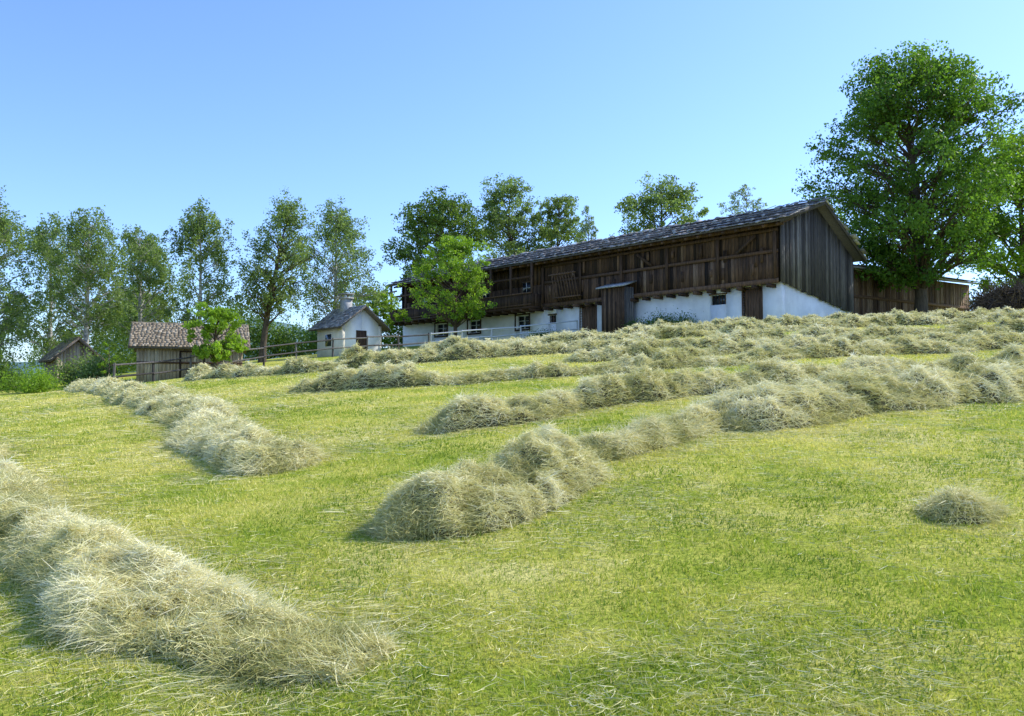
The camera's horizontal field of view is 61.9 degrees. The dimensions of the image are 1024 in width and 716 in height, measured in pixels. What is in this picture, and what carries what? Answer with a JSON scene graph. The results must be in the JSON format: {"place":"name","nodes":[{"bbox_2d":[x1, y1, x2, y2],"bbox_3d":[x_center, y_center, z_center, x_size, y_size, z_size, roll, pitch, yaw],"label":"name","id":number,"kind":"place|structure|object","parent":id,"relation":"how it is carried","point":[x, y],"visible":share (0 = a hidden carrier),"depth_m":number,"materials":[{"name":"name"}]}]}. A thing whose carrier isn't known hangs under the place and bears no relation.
{"place":"outdoors","nodes":[
{"label":"outdoors","id":0,"kind":"place"},
{"bbox_2d":[0,319,316,376],"bbox_3d":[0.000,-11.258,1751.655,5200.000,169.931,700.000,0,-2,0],"label":"hills","id":1,"kind":"structure","parent":0,"point":[27,365],"depth_m":1692.98,"materials":[{"name":"green plant"}]},
{"bbox_2d":[0,322,1023,715],"bbox_3d":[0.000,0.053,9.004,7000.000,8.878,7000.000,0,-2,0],"label":"ground","id":2,"kind":"structure","parent":0,"point":[748,567],"depth_m":5.08,"materials":[{"name":"green plant"}]},
{"bbox_2d":[0,364,30,390],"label":"garden bush","id":3,"kind":"object","parent":2,"relation":"on","point":[1,373],"visible":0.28,"depth_m":45.37,"materials":[{"name":"green plant"}]},
{"bbox_2d":[0,339,32,386],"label":"garden bush","id":4,"kind":"object","parent":2,"relation":"on","point":[3,361],"visible":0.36,"depth_m":47.84,"materials":[{"name":"green plant"}]},
{"bbox_2d":[0,185,48,370],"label":"birch tree","id":5,"kind":"object","parent":2,"relation":"on","point":[14,298],"visible":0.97,"depth_m":50.42,"materials":[{"name":"green plant"}]},
{"bbox_2d":[0,363,76,392],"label":"garden bush","id":6,"kind":"object","parent":2,"relation":"on","point":[37,382],"visible":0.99,"depth_m":41.62,"materials":[{"name":"green plant"}]},
{"bbox_2d":[1,211,103,371],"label":"birch tree","id":7,"kind":"object","parent":2,"relation":"on","point":[50,342],"visible":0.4,"depth_m":59.51,"materials":[{"name":"green plant"}]},
{"bbox_2d":[38,336,104,381],"bbox_3d":[-26.720,0.653,51.773,3.133,3.780,3.305,2,-3,-40],"label":"wooden hut","id":8,"kind":"object","parent":2,"relation":"on","point":[75,344],"visible":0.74,"depth_m":50.77,"materials":[{"name":"beige wood"}]},
{"bbox_2d":[31,205,135,349],"bbox_3d":[-25.793,-3.962,52.052,5.600,10.965,6.678,0,-2,0],"label":"birch tree","id":9,"kind":"object","parent":2,"relation":"on","point":[96,262],"visible":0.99,"depth_m":51.53,"materials":[{"name":"green plant"}]},
{"bbox_2d":[48,346,124,385],"bbox_3d":[-22.859,0.422,45.951,3.826,2.195,3.837,0,-2,0],"label":"garden bush","id":10,"kind":"object","parent":2,"relation":"on","point":[88,370],"visible":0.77,"depth_m":45.49,"materials":[{"name":"green plant"}]},
{"bbox_2d":[97,341,120,378],"bbox_3d":[-20.271,0.381,43.001,1.168,2.422,0.892,1,-2,-20],"label":"sapling","id":11,"kind":"object","parent":2,"relation":"on","point":[103,364],"visible":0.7,"depth_m":42.98,"materials":[{"name":"green plant"}]},
{"bbox_2d":[101,224,186,353],"bbox_3d":[-25.322,-3.988,58.353,5.368,10.358,5.467,0,-2,0],"label":"birch tree","id":12,"kind":"object","parent":2,"relation":"on","point":[138,254],"visible":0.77,"depth_m":57.96,"materials":[{"name":"green plant"}]},
{"bbox_2d":[119,231,184,360],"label":"birch tree","id":13,"kind":"object","parent":2,"relation":"on","point":[160,249],"visible":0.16,"depth_m":66.22,"materials":[{"name":"green plant"}]},
{"bbox_2d":[128,322,250,382],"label":"wooden barn","id":14,"kind":"structure","parent":2,"relation":"on","point":[153,341],"depth_m":45.47,"materials":[{"name":"beige wood"}]},
{"bbox_2d":[161,195,237,322],"bbox_3d":[-20.816,-5.097,56.788,5.009,11.812,5.825,0,-2,0],"label":"birch tree","id":15,"kind":"object","parent":2,"relation":"on","point":[197,225],"visible":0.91,"depth_m":56.90,"materials":[{"name":"green plant"}]},
{"bbox_2d":[0,282,402,381],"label":"distant trees","id":16,"kind":"object","parent":2,"relation":"on","point":[281,334],"visible":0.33,"depth_m":88.27,"materials":[{"name":"green plant"}]},
{"bbox_2d":[181,301,248,368],"bbox_3d":[-15.046,-0.914,43.373,2.918,3.877,3.127,0,-2,0],"label":"apple tree","id":17,"kind":"object","parent":2,"relation":"on","point":[220,317],"visible":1,"depth_m":43.08,"materials":[{"name":"green plant"}]},
{"bbox_2d":[31,375,412,492],"bbox_3d":[-12.881,1.190,27.276,5.288,1.733,42.919,1,-2,-29],"label":"hay windrow","id":18,"kind":"object","parent":2,"relation":"on","point":[221,432],"visible":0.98,"depth_m":11.18,"materials":[{"name":"plant"}]},
{"bbox_2d":[0,425,478,715],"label":"hay windrow","id":19,"kind":"object","parent":2,"relation":"on","point":[105,584],"visible":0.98,"depth_m":4.41,"materials":[{"name":"plant"}]},
{"bbox_2d":[112,333,429,381],"bbox_3d":[-12.414,0.042,47.559,1.953,3.985,21.298,-2,-3,36],"label":"wooden fence","id":20,"kind":"object","parent":2,"relation":"on","point":[114,365],"visible":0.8,"depth_m":47.19,"materials":[{"name":"brown wood"}]},
{"bbox_2d":[225,187,328,362],"bbox_3d":[-15.972,-5.687,58.199,6.265,12.302,6.412,0,-2,0],"label":"birch tree","id":21,"kind":"object","parent":2,"relation":"on","point":[275,292],"visible":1,"depth_m":57.92,"materials":[{"name":"green plant"}]},
{"bbox_2d":[293,196,389,325],"bbox_3d":[-12.707,-6.095,63.498,7.414,12.009,6.947,0,-2,0],"label":"birch tree","id":22,"kind":"object","parent":2,"relation":"on","point":[341,222],"visible":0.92,"depth_m":62.82,"materials":[{"name":"green plant"}]},
{"bbox_2d":[308,293,389,356],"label":"bakehouse","id":23,"kind":"structure","parent":2,"relation":"on","point":[346,319],"depth_m":58.38,"materials":[{"name":"beige paint"}]},
{"bbox_2d":[325,330,366,350],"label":"window and door","id":24,"kind":"structure","parent":23,"relation":"in","point":[359,333],"depth_m":58.15,"materials":[{"name":"brown glass"}]},
{"bbox_2d":[358,286,411,348],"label":"hazel tree","id":25,"kind":"object","parent":2,"relation":"on","point":[384,315],"visible":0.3,"depth_m":68.60,"materials":[{"name":"green plant"}]},
{"bbox_2d":[380,185,492,301],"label":"maple tree","id":26,"kind":"object","parent":2,"relation":"on","point":[434,224],"visible":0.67,"depth_m":86.78,"materials":[{"name":"green plant"}]},
{"bbox_2d":[397,233,496,336],"bbox_3d":[-4.738,-4.867,62.465,6.564,8.450,7.389,1,-2,-26],"label":"apple tree","id":27,"kind":"object","parent":2,"relation":"on","point":[460,249],"visible":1,"depth_m":61.46,"materials":[{"name":"green plant"}]},
{"bbox_2d":[430,320,577,342],"bbox_3d":[-0.360,-1.416,57.771,10.698,2.595,0.265,1,-2,-21],"label":"garden fence","id":28,"kind":"object","parent":2,"relation":"on","point":[520,333],"visible":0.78,"depth_m":57.87,"materials":[{"name":"paint"}]},
{"bbox_2d":[0,318,1023,715],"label":"loose hay","id":29,"kind":"object","parent":2,"relation":"on","point":[700,648],"visible":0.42,"depth_m":4.23,"materials":[{"name":"plant"}]},
{"bbox_2d":[471,172,552,259],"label":"poplar tree","id":30,"kind":"object","parent":2,"relation":"on","point":[497,218],"visible":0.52,"depth_m":92.45,"materials":[{"name":"green plant"}]},
{"bbox_2d":[302,417,744,569],"bbox_3d":[-0.223,0.952,6.880,4.065,0.961,3.248,-1,-2,27],"label":"hay windrow","id":31,"kind":"object","parent":2,"relation":"on","point":[523,479],"visible":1,"depth_m":6.28,"materials":[{"name":"plant"}]},
{"bbox_2d":[524,326,563,337],"bbox_3d":[2.546,-1.758,60.745,3.352,1.091,2.623,0,-2,0],"label":"garden bush","id":32,"kind":"object","parent":2,"relation":"on","point":[546,333],"visible":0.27,"depth_m":60.49,"materials":[{"name":"green plant"}]},
{"bbox_2d":[526,193,586,251],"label":"poplar tree","id":33,"kind":"object","parent":2,"relation":"on","point":[558,231],"visible":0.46,"depth_m":93.94,"materials":[{"name":"green plant"}]},
{"bbox_2d":[575,205,598,243],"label":"aspen tree","id":34,"kind":"object","parent":2,"relation":"on","point":[588,224],"visible":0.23,"depth_m":105.76,"materials":[{"name":"green plant"}]},
{"bbox_2d":[176,314,1023,383],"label":"hay windrow","id":35,"kind":"object","parent":2,"relation":"on","point":[460,352],"visible":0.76,"depth_m":24.19,"materials":[{"name":"plant"}]},
{"bbox_2d":[386,197,867,346],"bbox_3d":[4.089,-4.382,66.310,10.031,9.174,44.269,2,-3,-41],"label":"farmhouse","id":36,"kind":"object","parent":2,"relation":"on","point":[797,258],"visible":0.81,"depth_m":53.83,"materials":[{"name":"brown wood"}]},
{"bbox_2d":[422,282,529,305],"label":"upper windows","id":37,"kind":"structure","parent":36,"relation":"in","point":[524,284],"depth_m":64.88,"materials":[{"name":"brown glass"}]},
{"bbox_2d":[437,315,528,335],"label":"window frames","id":38,"kind":"structure","parent":36,"relation":"in","point":[524,316],"depth_m":69.56,"materials":[{"name":"paint"}]},
{"bbox_2d":[439,295,724,334],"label":"window glass","id":39,"kind":"structure","parent":36,"relation":"in","point":[521,319],"depth_m":65.44,"materials":[{"name":"black glass"}]},
{"bbox_2d":[434,286,762,337],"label":"doors and window surrounds","id":40,"kind":"structure","parent":36,"relation":"in","point":[753,299],"depth_m":51.65,"materials":[{"name":"brown wood"}]},
{"bbox_2d":[621,317,653,326],"bbox_3d":[8.221,-2.112,54.342,2.634,1.115,2.393,0,-2,0],"label":"garden bush","id":41,"kind":"object","parent":2,"relation":"on","point":[630,324],"visible":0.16,"depth_m":54.14,"materials":[{"name":"green plant"}]},
{"bbox_2d":[263,327,1023,399],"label":"hay windrow","id":42,"kind":"object","parent":2,"relation":"on","point":[405,375],"visible":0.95,"depth_m":17.54,"materials":[{"name":"plant"}]},
{"bbox_2d":[608,171,709,237],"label":"ash tree","id":43,"kind":"object","parent":2,"relation":"on","point":[660,197],"visible":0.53,"depth_m":89.33,"materials":[{"name":"green plant"}]},
{"bbox_2d":[504,387,820,468],"bbox_3d":[1.693,0.754,9.292,2.698,0.875,3.964,-2,-3,41],"label":"hay windrow","id":44,"kind":"object","parent":2,"relation":"on","point":[651,432],"visible":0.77,"depth_m":8.85,"materials":[{"name":"plant"}]},
{"bbox_2d":[643,308,704,324],"bbox_3d":[9.826,-2.442,52.195,3.912,1.647,3.230,0,-2,0],"label":"garden bush","id":45,"kind":"object","parent":2,"relation":"on","point":[667,319],"visible":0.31,"depth_m":52.01,"materials":[{"name":"green plant"}]},
{"bbox_2d":[333,308,1023,361],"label":"hay windrow","id":46,"kind":"object","parent":2,"relation":"on","point":[901,319],"visible":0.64,"depth_m":30.32,"materials":[{"name":"plant"}]},
{"bbox_2d":[401,341,1023,439],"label":"hay windrow","id":47,"kind":"object","parent":2,"relation":"on","point":[463,412],"visible":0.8,"depth_m":12.53,"materials":[{"name":"plant"}]},
{"bbox_2d":[465,306,1018,342],"bbox_3d":[11.927,-1.279,37.265,30.904,2.586,4.350,0,-2,-12],"label":"hay windrow","id":48,"kind":"object","parent":2,"relation":"on","point":[788,319],"visible":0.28,"depth_m":36.82,"materials":[{"name":"plant"}]},
{"bbox_2d":[717,184,767,216],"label":"aspen tree","id":49,"kind":"object","parent":2,"relation":"on","point":[741,190],"visible":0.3,"depth_m":105.32,"materials":[{"name":"green plant"}]},
{"bbox_2d":[561,329,1023,363],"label":"hay windrow","id":50,"kind":"object","parent":2,"relation":"on","point":[725,346],"visible":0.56,"depth_m":21.06,"materials":[{"name":"plant"}]},
{"bbox_2d":[638,306,1023,326],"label":"hay windrow","id":51,"kind":"object","parent":2,"relation":"on","point":[717,321],"visible":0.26,"depth_m":42.52,"materials":[{"name":"plant"}]},
{"bbox_2d":[646,356,1023,450],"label":"hay windrow","id":52,"kind":"object","parent":2,"relation":"on","point":[825,400],"visible":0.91,"depth_m":10.79,"materials":[{"name":"plant"}]},
{"bbox_2d":[791,39,1023,312],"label":"oak tree","id":53,"kind":"object","parent":2,"relation":"on","point":[886,109],"visible":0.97,"depth_m":55.16,"materials":[{"name":"green plant"}]},
{"bbox_2d":[852,264,979,315],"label":"wooden shed","id":54,"kind":"structure","parent":2,"relation":"on","point":[869,297],"depth_m":60.37,"materials":[{"name":"brown wood"}]},
{"bbox_2d":[891,477,1023,562],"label":"hay pile","id":55,"kind":"object","parent":2,"relation":"on","point":[959,505],"visible":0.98,"depth_m":5.78,"materials":[{"name":"plant"}]},
{"bbox_2d":[936,123,1023,302],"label":"maple tree","id":56,"kind":"object","parent":2,"relation":"on","point":[1017,162],"visible":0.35,"depth_m":59.53,"materials":[{"name":"green plant"}]},
{"bbox_2d":[958,270,1023,311],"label":"brush pile","id":57,"kind":"object","parent":2,"relation":"on","point":[1004,296],"visible":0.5,"depth_m":47.08,"materials":[{"name":"brown plant"}]},
{"bbox_2d":[0,0,1023,361],"label":"sky","id":58,"kind":"structure","parent":0,"point":[141,110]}
]}

